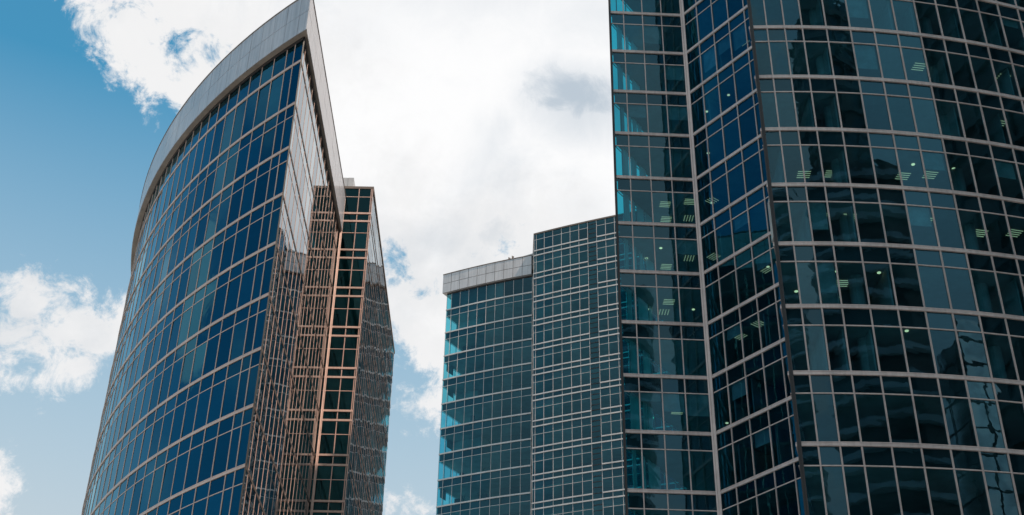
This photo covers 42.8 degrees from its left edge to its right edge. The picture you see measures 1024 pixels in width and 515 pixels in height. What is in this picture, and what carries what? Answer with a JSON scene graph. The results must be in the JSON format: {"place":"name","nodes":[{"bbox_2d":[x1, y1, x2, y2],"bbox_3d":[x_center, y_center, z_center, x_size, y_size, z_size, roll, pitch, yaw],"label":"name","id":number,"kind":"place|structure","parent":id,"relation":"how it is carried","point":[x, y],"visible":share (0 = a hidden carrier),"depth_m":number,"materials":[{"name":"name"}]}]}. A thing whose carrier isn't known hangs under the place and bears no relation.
{"place":"outdoors","nodes":[
{"label":"outdoors","id":0,"kind":"place"},
{"bbox_2d":[0,0,614,514],"label":"sky","id":1,"kind":"structure","parent":0,"point":[477,128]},
{"bbox_2d":[436,215,625,514],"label":"office tower","id":2,"kind":"structure","parent":0,"point":[540,403],"depth_m":181.20,"materials":[{"name":"glass"}]},
{"label":"ground","id":3,"kind":"structure","parent":0,"visible":0},
{"bbox_2d":[81,0,394,514],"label":"office tower","id":4,"kind":"structure","parent":3,"relation":"on","point":[251,372],"depth_m":94.40,"materials":[{"name":"glass"}]},
{"bbox_2d":[184,444,202,488],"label":"window pane","id":5,"kind":"structure","parent":4,"relation":"in","point":[195,454],"depth_m":79.98,"materials":[{"name":"blue glass"}]},
{"bbox_2d":[198,438,216,482],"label":"window pane","id":6,"kind":"structure","parent":4,"relation":"in","point":[208,451],"depth_m":79.13,"materials":[{"name":"blue glass"}]},
{"bbox_2d":[212,431,230,476],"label":"window pane","id":7,"kind":"structure","parent":4,"relation":"in","point":[223,442],"depth_m":78.28,"materials":[{"name":"blue glass"}]},
{"bbox_2d":[221,373,239,416],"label":"window pane","id":8,"kind":"structure","parent":4,"relation":"in","point":[231,387],"depth_m":80.41,"materials":[{"name":"blue glass"}]},
{"bbox_2d":[608,0,1023,514],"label":"office tower","id":9,"kind":"structure","parent":3,"relation":"on","point":[819,210],"depth_m":76.03,"materials":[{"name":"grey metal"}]},
{"bbox_2d":[633,238,654,270],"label":"window pane","id":10,"kind":"structure","parent":9,"relation":"in","point":[644,259],"depth_m":87.80,"materials":[{"name":"teal glass"}]},
{"bbox_2d":[635,287,657,320],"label":"window pane","id":11,"kind":"structure","parent":9,"relation":"in","point":[646,299],"depth_m":85.66,"materials":[{"name":"teal glass"}]},
{"bbox_2d":[638,338,659,373],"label":"window pane","id":12,"kind":"structure","parent":9,"relation":"in","point":[648,349],"depth_m":83.53,"materials":[{"name":"teal glass"}]},
{"bbox_2d":[640,392,662,429],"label":"window pane","id":13,"kind":"structure","parent":9,"relation":"in","point":[650,403],"depth_m":81.40,"materials":[{"name":"teal glass"}]},
{"bbox_2d":[642,449,666,489],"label":"window pane","id":14,"kind":"structure","parent":9,"relation":"in","point":[654,471],"depth_m":79.26,"materials":[{"name":"teal glass"}]},
{"bbox_2d":[655,239,676,270],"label":"window pane","id":15,"kind":"structure","parent":9,"relation":"in","point":[665,251],"depth_m":87.84,"materials":[{"name":"teal glass"}]},
{"bbox_2d":[657,288,679,321],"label":"window pane","id":16,"kind":"structure","parent":9,"relation":"in","point":[668,299],"depth_m":85.70,"materials":[{"name":"teal glass"}]},
{"bbox_2d":[660,339,682,374],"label":"window pane","id":17,"kind":"structure","parent":9,"relation":"in","point":[671,350],"depth_m":83.57,"materials":[{"name":"teal glass"}]},
{"bbox_2d":[663,393,686,430],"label":"window pane","id":18,"kind":"structure","parent":9,"relation":"in","point":[673,404],"depth_m":81.44,"materials":[{"name":"teal glass"}]},
{"bbox_2d":[666,450,690,489],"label":"window pane","id":19,"kind":"structure","parent":9,"relation":"in","point":[678,473],"depth_m":79.31,"materials":[{"name":"teal glass"}]},
{"bbox_2d":[673,193,695,223],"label":"window pane","id":20,"kind":"structure","parent":9,"relation":"in","point":[684,209],"depth_m":90.01,"materials":[{"name":"teal glass"}]},
{"bbox_2d":[676,240,698,271],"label":"window pane","id":21,"kind":"structure","parent":9,"relation":"in","point":[687,250],"depth_m":87.86,"materials":[{"name":"teal glass"}]},
{"bbox_2d":[679,288,702,322],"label":"window pane","id":22,"kind":"structure","parent":9,"relation":"in","point":[690,299],"depth_m":85.74,"materials":[{"name":"teal glass"}]},
{"bbox_2d":[682,340,706,375],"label":"window pane","id":23,"kind":"structure","parent":9,"relation":"in","point":[694,355],"depth_m":83.62,"materials":[{"name":"teal glass"}]},
{"bbox_2d":[686,394,710,431],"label":"window pane","id":24,"kind":"structure","parent":9,"relation":"in","point":[698,411],"depth_m":81.48,"materials":[{"name":"teal glass"}]},
{"bbox_2d":[690,451,715,490],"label":"window pane","id":25,"kind":"structure","parent":9,"relation":"in","point":[701,462],"depth_m":79.36,"materials":[{"name":"teal glass"}]},
{"bbox_2d":[718,444,734,489],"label":"window pane","id":26,"kind":"structure","parent":9,"relation":"in","point":[726,465],"depth_m":78.84,"materials":[{"name":"teal glass"}]},
{"bbox_2d":[729,378,747,422],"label":"window pane","id":27,"kind":"structure","parent":9,"relation":"in","point":[737,391],"depth_m":80.02,"materials":[{"name":"teal glass"}]},
{"bbox_2d":[734,436,753,482],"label":"window pane","id":28,"kind":"structure","parent":9,"relation":"in","point":[742,448],"depth_m":77.88,"materials":[{"name":"black glass"}]},
{"bbox_2d":[746,369,766,414],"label":"window pane","id":29,"kind":"structure","parent":9,"relation":"in","point":[755,382],"depth_m":78.99,"materials":[{"name":"black glass"}]},
{"bbox_2d":[752,427,772,474],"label":"window pane","id":30,"kind":"structure","parent":9,"relation":"in","point":[760,440],"depth_m":76.86,"materials":[{"name":"teal glass"}]},
{"bbox_2d":[759,304,778,347],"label":"window pane","id":31,"kind":"structure","parent":9,"relation":"in","point":[768,317],"depth_m":80.10,"materials":[{"name":"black glass"}]},
{"bbox_2d":[765,359,785,405],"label":"window pane","id":32,"kind":"structure","parent":9,"relation":"in","point":[774,376],"depth_m":77.96,"materials":[{"name":"black glass"}]},
{"bbox_2d":[770,419,792,465],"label":"window pane","id":33,"kind":"structure","parent":9,"relation":"in","point":[780,433],"depth_m":75.84,"materials":[{"name":"black glass"}]},
{"bbox_2d":[774,202,791,241],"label":"window pane","id":34,"kind":"structure","parent":9,"relation":"in","point":[781,210],"depth_m":70.70,"materials":[{"name":"teal glass"}]},
{"bbox_2d":[780,262,799,303],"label":"window pane","id":35,"kind":"structure","parent":9,"relation":"in","point":[790,286],"depth_m":68.58,"materials":[{"name":"teal glass"}]},
{"bbox_2d":[782,146,803,181],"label":"window pane","id":36,"kind":"structure","parent":9,"relation":"in","point":[792,156],"depth_m":72.79,"materials":[{"name":"teal glass"}]},
{"bbox_2d":[788,326,807,370],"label":"window pane","id":37,"kind":"structure","parent":9,"relation":"in","point":[796,335],"depth_m":66.45,"materials":[{"name":"teal glass"}]},
{"bbox_2d":[789,202,811,240],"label":"window pane","id":38,"kind":"structure","parent":9,"relation":"in","point":[801,229],"depth_m":70.67,"materials":[{"name":"teal glass"}]},
{"bbox_2d":[796,394,816,440],"bbox_3d":[14.398,7.892,64.318,0.980,2.620,0.010,-1,-33,3],"label":"window pane","id":39,"kind":"structure","parent":9,"relation":"in","point":[805,415],"depth_m":64.31,"materials":[{"name":"teal glass"}]},
{"bbox_2d":[797,262,819,303],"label":"window pane","id":40,"kind":"structure","parent":9,"relation":"in","point":[809,292],"depth_m":68.53,"materials":[{"name":"teal glass"}]},
{"bbox_2d":[801,146,822,182],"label":"window pane","id":41,"kind":"structure","parent":9,"relation":"in","point":[810,154],"depth_m":72.75,"materials":[{"name":"teal glass"}]},
{"bbox_2d":[804,466,825,514],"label":"window pane","id":42,"kind":"structure","parent":9,"relation":"in","point":[815,497],"depth_m":62.21,"materials":[{"name":"teal glass"}]},
{"bbox_2d":[804,326,828,369],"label":"window pane","id":43,"kind":"structure","parent":9,"relation":"in","point":[815,338],"depth_m":66.40,"materials":[{"name":"teal glass"}]},
{"bbox_2d":[805,42,832,74],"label":"window pane","id":44,"kind":"structure","parent":9,"relation":"in","point":[818,55],"depth_m":77.03,"materials":[{"name":"teal glass"}]},
{"bbox_2d":[809,202,831,240],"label":"window pane","id":45,"kind":"structure","parent":9,"relation":"in","point":[818,210],"depth_m":70.65,"materials":[{"name":"teal glass"}]},
{"bbox_2d":[813,394,837,440],"bbox_3d":[15.412,7.884,64.275,1.050,2.620,0.002,0,-33,2],"label":"window pane","id":46,"kind":"structure","parent":9,"relation":"in","point":[823,403],"depth_m":64.28,"materials":[{"name":"teal glass"}]},
{"bbox_2d":[812,93,840,127],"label":"window pane","id":47,"kind":"structure","parent":9,"relation":"in","point":[825,104],"depth_m":74.90,"materials":[{"name":"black glass"}]},
{"bbox_2d":[817,262,840,303],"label":"window pane","id":48,"kind":"structure","parent":9,"relation":"in","point":[828,283],"depth_m":68.50,"materials":[{"name":"teal glass"}]},
{"bbox_2d":[822,466,847,514],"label":"window pane","id":49,"kind":"structure","parent":9,"relation":"in","point":[834,488],"depth_m":62.18,"materials":[{"name":"teal glass"}]},
{"bbox_2d":[820,146,849,182],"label":"window pane","id":50,"kind":"structure","parent":9,"relation":"in","point":[835,170],"depth_m":72.77,"materials":[{"name":"teal glass"}]},
{"bbox_2d":[825,326,849,370],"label":"window pane","id":51,"kind":"structure","parent":9,"relation":"in","point":[836,340],"depth_m":66.37,"materials":[{"name":"teal glass"}]},
{"bbox_2d":[828,202,858,241],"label":"window pane","id":52,"kind":"structure","parent":9,"relation":"in","point":[842,216],"depth_m":70.64,"materials":[{"name":"teal glass"}]},
{"bbox_2d":[830,43,856,75],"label":"window pane","id":53,"kind":"structure","parent":9,"relation":"in","point":[842,54],"depth_m":77.05,"materials":[{"name":"black glass"}]},
{"bbox_2d":[834,394,859,441],"bbox_3d":[16.461,7.887,64.250,1.050,2.620,0.004,0,-33,1],"label":"window pane","id":54,"kind":"structure","parent":9,"relation":"in","point":[845,404],"depth_m":64.25,"materials":[{"name":"black glass"}]},
{"bbox_2d":[837,93,865,128],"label":"window pane","id":55,"kind":"structure","parent":9,"relation":"in","point":[851,108],"depth_m":74.92,"materials":[{"name":"black glass"}]},
{"bbox_2d":[837,263,868,304],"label":"window pane","id":56,"kind":"structure","parent":9,"relation":"in","point":[851,275],"depth_m":68.50,"materials":[{"name":"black glass"}]},
{"bbox_2d":[844,467,869,514],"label":"window pane","id":57,"kind":"structure","parent":9,"relation":"in","point":[856,487],"depth_m":62.14,"materials":[{"name":"black glass"}]},
{"bbox_2d":[846,147,875,183],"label":"window pane","id":58,"kind":"structure","parent":9,"relation":"in","point":[859,158],"depth_m":72.79,"materials":[{"name":"black glass"}]},
{"bbox_2d":[846,326,878,370],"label":"window pane","id":59,"kind":"structure","parent":9,"relation":"in","point":[861,344],"depth_m":66.37,"materials":[{"name":"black glass"}]},
{"bbox_2d":[854,44,881,77],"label":"window pane","id":60,"kind":"structure","parent":9,"relation":"in","point":[867,60],"depth_m":77.11,"materials":[{"name":"teal glass"}]},
{"bbox_2d":[855,203,885,242],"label":"window pane","id":61,"kind":"structure","parent":9,"relation":"in","point":[870,226],"depth_m":70.65,"materials":[{"name":"black glass"}]},
{"bbox_2d":[855,394,889,441],"bbox_3d":[17.711,7.908,64.246,1.450,2.620,0.006,1,-33,0],"label":"window pane","id":62,"kind":"structure","parent":9,"relation":"in","point":[871,410],"depth_m":64.25,"materials":[{"name":"black glass"}]},
{"bbox_2d":[862,94,890,129],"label":"window pane","id":63,"kind":"structure","parent":9,"relation":"in","point":[876,111],"depth_m":74.99,"materials":[{"name":"teal glass"}]},
{"bbox_2d":[864,263,895,305],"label":"window pane","id":64,"kind":"structure","parent":9,"relation":"in","point":[878,276],"depth_m":68.53,"materials":[{"name":"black glass"}]},
{"bbox_2d":[869,0,895,29],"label":"window pane","id":65,"kind":"structure","parent":9,"relation":"in","point":[882,13],"depth_m":79.32,"materials":[{"name":"teal glass"}]},
{"bbox_2d":[866,467,900,514],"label":"window pane","id":66,"kind":"structure","parent":9,"relation":"in","point":[883,492],"depth_m":62.15,"materials":[{"name":"teal glass"}]},
{"bbox_2d":[871,148,900,185],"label":"window pane","id":67,"kind":"structure","parent":9,"relation":"in","point":[885,161],"depth_m":72.86,"materials":[{"name":"teal glass"}]},
{"bbox_2d":[874,327,906,371],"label":"window pane","id":68,"kind":"structure","parent":9,"relation":"in","point":[889,343],"depth_m":66.40,"materials":[{"name":"black glass"}]},
{"bbox_2d":[878,45,905,79],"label":"window pane","id":69,"kind":"structure","parent":9,"relation":"in","point":[890,57],"depth_m":77.22,"materials":[{"name":"teal glass"}]},
{"bbox_2d":[881,204,911,243],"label":"window pane","id":70,"kind":"structure","parent":9,"relation":"in","point":[895,219],"depth_m":70.72,"materials":[{"name":"black glass"}]},
{"bbox_2d":[887,96,915,131],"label":"window pane","id":71,"kind":"structure","parent":9,"relation":"in","point":[900,109],"depth_m":75.08,"materials":[{"name":"teal glass"}]},
{"bbox_2d":[885,395,918,442],"bbox_3d":[19.160,7.952,64.273,1.450,2.620,0.010,2,-33,-2],"label":"window pane","id":72,"kind":"structure","parent":9,"relation":"in","point":[900,410],"depth_m":64.27,"materials":[{"name":"black glass"}]},
{"bbox_2d":[892,0,918,32],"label":"window pane","id":73,"kind":"structure","parent":9,"relation":"in","point":[904,11],"depth_m":79.48,"materials":[{"name":"teal glass"}]},
{"bbox_2d":[891,264,922,306],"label":"window pane","id":74,"kind":"structure","parent":9,"relation":"in","point":[906,282],"depth_m":68.60,"materials":[{"name":"teal glass"}]},
{"bbox_2d":[897,149,926,187],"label":"window pane","id":75,"kind":"structure","parent":9,"relation":"in","point":[910,162],"depth_m":72.97,"materials":[{"name":"teal glass"}]},
{"bbox_2d":[896,467,930,514],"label":"window pane","id":76,"kind":"structure","parent":9,"relation":"in","point":[911,481],"depth_m":62.20,"materials":[{"name":"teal glass"}]},
{"bbox_2d":[901,47,928,81],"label":"window pane","id":77,"kind":"structure","parent":9,"relation":"in","point":[914,60],"depth_m":77.35,"materials":[{"name":"teal glass"}]},
{"bbox_2d":[902,328,935,373],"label":"window pane","id":78,"kind":"structure","parent":9,"relation":"in","point":[917,342],"depth_m":66.47,"materials":[{"name":"teal glass"}]},
{"bbox_2d":[907,206,937,245],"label":"window pane","id":79,"kind":"structure","parent":9,"relation":"in","point":[921,219],"depth_m":70.83,"materials":[{"name":"teal glass"}]},
{"bbox_2d":[911,98,939,133],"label":"window pane","id":80,"kind":"structure","parent":9,"relation":"in","point":[924,109],"depth_m":75.23,"materials":[{"name":"teal glass"}]},
{"bbox_2d":[915,2,941,35],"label":"window pane","id":81,"kind":"structure","parent":9,"relation":"in","point":[928,20],"depth_m":79.65,"materials":[{"name":"teal glass"}]},
{"bbox_2d":[914,396,947,444],"bbox_3d":[20.607,8.020,64.336,1.450,2.620,0.012,3,-33,-3],"label":"window pane","id":82,"kind":"structure","parent":9,"relation":"in","point":[929,412],"depth_m":64.33,"materials":[{"name":"teal glass"}]},
{"bbox_2d":[918,266,949,308],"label":"window pane","id":83,"kind":"structure","parent":9,"relation":"in","point":[932,279],"depth_m":68.70,"materials":[{"name":"teal glass"}]},
{"bbox_2d":[922,151,951,189],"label":"window pane","id":84,"kind":"structure","parent":9,"relation":"in","point":[935,164],"depth_m":73.09,"materials":[{"name":"teal glass"}]},
{"bbox_2d":[925,50,952,84],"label":"window pane","id":85,"kind":"structure","parent":9,"relation":"in","point":[937,62],"depth_m":77.52,"materials":[{"name":"teal glass"}]},
{"bbox_2d":[926,469,960,514],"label":"window pane","id":86,"kind":"structure","parent":9,"relation":"in","point":[941,482],"depth_m":62.27,"materials":[{"name":"teal glass"}]},
{"bbox_2d":[930,329,962,374],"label":"window pane","id":87,"kind":"structure","parent":9,"relation":"in","point":[945,347],"depth_m":66.57,"materials":[{"name":"teal glass"}]},
{"bbox_2d":[933,208,963,248],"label":"window pane","id":88,"kind":"structure","parent":9,"relation":"in","point":[947,224],"depth_m":70.95,"materials":[{"name":"teal glass"}]},
{"bbox_2d":[935,100,963,136],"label":"window pane","id":89,"kind":"structure","parent":9,"relation":"in","point":[948,113],"depth_m":75.39,"materials":[{"name":"teal glass"}]},
{"bbox_2d":[942,397,976,445],"bbox_3d":[22.050,8.111,64.434,1.450,2.620,0.010,4,-33,-5],"label":"window pane","id":90,"kind":"structure","parent":9,"relation":"in","point":[957,411],"depth_m":64.44,"materials":[{"name":"teal glass"}]},
{"bbox_2d":[945,268,976,310],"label":"window pane","id":91,"kind":"structure","parent":9,"relation":"in","point":[958,280],"depth_m":68.83,"materials":[{"name":"teal glass"}]},
{"bbox_2d":[946,154,975,192],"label":"window pane","id":92,"kind":"structure","parent":9,"relation":"in","point":[959,165],"depth_m":73.27,"materials":[{"name":"teal glass"}]},
{"bbox_2d":[948,53,975,88],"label":"window pane","id":93,"kind":"structure","parent":9,"relation":"in","point":[960,64],"depth_m":77.73,"materials":[{"name":"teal glass"}]},
{"bbox_2d":[955,470,989,514],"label":"window pane","id":94,"kind":"structure","parent":9,"relation":"in","point":[974,501],"depth_m":62.40,"materials":[{"name":"teal glass"}]},
{"bbox_2d":[958,210,988,250],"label":"window pane","id":95,"kind":"structure","parent":9,"relation":"in","point":[972,225],"depth_m":71.14,"materials":[{"name":"teal glass"}]},
{"bbox_2d":[959,103,987,140],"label":"window pane","id":96,"kind":"structure","parent":9,"relation":"in","point":[972,119],"depth_m":75.60,"materials":[{"name":"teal glass"}]},
{"bbox_2d":[957,331,990,377],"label":"window pane","id":97,"kind":"structure","parent":9,"relation":"in","point":[972,348],"depth_m":66.70,"materials":[{"name":"teal glass"}]},
{"bbox_2d":[970,57,997,91],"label":"window pane","id":98,"kind":"structure","parent":9,"relation":"in","point":[982,68],"depth_m":77.98,"materials":[{"name":"teal glass"}]},
{"bbox_2d":[971,157,999,195],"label":"window pane","id":99,"kind":"structure","parent":9,"relation":"in","point":[984,172],"depth_m":73.47,"materials":[{"name":"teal glass"}]},
{"bbox_2d":[971,270,1002,313],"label":"window pane","id":100,"kind":"structure","parent":9,"relation":"in","point":[985,286],"depth_m":69.00,"materials":[{"name":"teal glass"}]},
{"bbox_2d":[970,399,1004,447],"bbox_3d":[23.489,8.225,64.569,1.450,2.620,0.002,5,-33,-6],"label":"window pane","id":101,"kind":"structure","parent":9,"relation":"in","point":[985,413],"depth_m":64.57,"materials":[{"name":"teal glass"}]},
{"bbox_2d":[982,107,1010,144],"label":"window pane","id":102,"kind":"structure","parent":9,"relation":"in","point":[994,118],"depth_m":75.84,"materials":[{"name":"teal glass"}]},
{"bbox_2d":[983,213,1013,254],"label":"window pane","id":103,"kind":"structure","parent":9,"relation":"in","point":[996,225],"depth_m":71.35,"materials":[{"name":"teal glass"}]},
{"bbox_2d":[984,334,1017,379],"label":"window pane","id":104,"kind":"structure","parent":9,"relation":"in","point":[998,346],"depth_m":66.88,"materials":[{"name":"teal glass"}]},
{"bbox_2d":[985,472,1018,514],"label":"window pane","id":105,"kind":"structure","parent":9,"relation":"in","point":[1001,492],"depth_m":62.56,"materials":[{"name":"teal glass"}]},
{"bbox_2d":[994,160,1023,199],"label":"window pane","id":106,"kind":"structure","parent":9,"relation":"in","point":[1007,173],"depth_m":73.70,"materials":[{"name":"teal glass"}]},
{"bbox_2d":[996,273,1023,315],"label":"window pane","id":107,"kind":"structure","parent":9,"relation":"in","point":[1010,287],"depth_m":69.24,"materials":[{"name":"teal glass"}]},
{"bbox_2d":[998,401,1023,449],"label":"window pane","id":108,"kind":"structure","parent":9,"relation":"in","point":[1012,414],"depth_m":64.82,"materials":[{"name":"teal glass"}]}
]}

